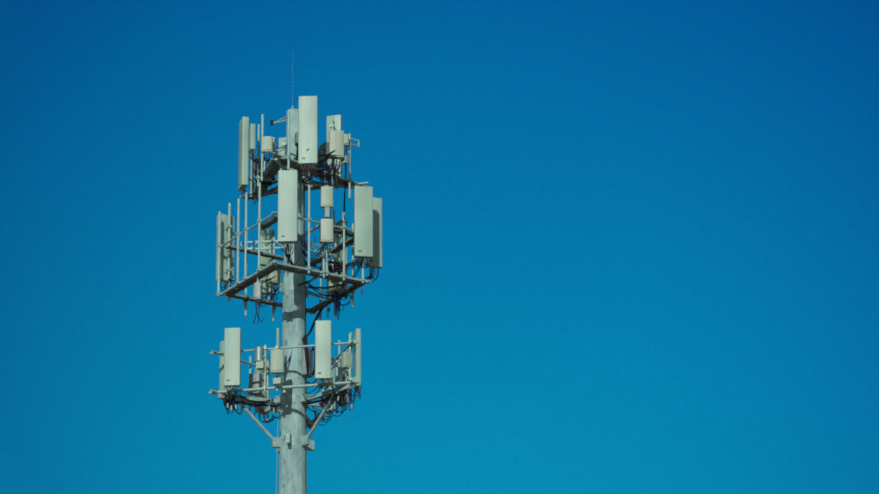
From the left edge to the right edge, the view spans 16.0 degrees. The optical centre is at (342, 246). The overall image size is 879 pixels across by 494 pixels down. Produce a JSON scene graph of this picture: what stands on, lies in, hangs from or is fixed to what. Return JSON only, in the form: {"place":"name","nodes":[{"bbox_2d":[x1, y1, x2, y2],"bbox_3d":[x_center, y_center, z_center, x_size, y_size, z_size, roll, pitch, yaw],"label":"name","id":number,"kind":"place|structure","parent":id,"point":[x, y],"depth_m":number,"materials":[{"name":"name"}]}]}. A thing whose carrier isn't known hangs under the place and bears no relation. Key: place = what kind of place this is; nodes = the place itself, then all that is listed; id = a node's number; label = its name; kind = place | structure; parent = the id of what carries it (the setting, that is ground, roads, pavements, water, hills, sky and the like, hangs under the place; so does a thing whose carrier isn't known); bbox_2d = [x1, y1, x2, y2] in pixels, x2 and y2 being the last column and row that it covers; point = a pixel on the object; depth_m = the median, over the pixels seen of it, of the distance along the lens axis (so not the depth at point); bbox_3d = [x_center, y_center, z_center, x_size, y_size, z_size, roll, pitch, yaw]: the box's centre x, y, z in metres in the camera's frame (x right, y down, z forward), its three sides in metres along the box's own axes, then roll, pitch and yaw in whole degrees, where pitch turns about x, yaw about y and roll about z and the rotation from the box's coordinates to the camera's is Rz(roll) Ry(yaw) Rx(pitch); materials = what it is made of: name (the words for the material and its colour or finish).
{"place":"outdoors","nodes":[
{"label":"outdoors","id":0,"kind":"place"},
{"bbox_2d":[209,95,381,493],"bbox_3d":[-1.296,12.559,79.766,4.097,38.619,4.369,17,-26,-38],"label":"tower","id":1,"kind":"structure","parent":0,"point":[296,159],"depth_m":83.80,"materials":[{"name":"grey metal"}]},
{"bbox_2d":[0,0,878,493],"label":"sky","id":2,"kind":"structure","parent":0,"point":[629,246],"materials":[{"name":"blue"}]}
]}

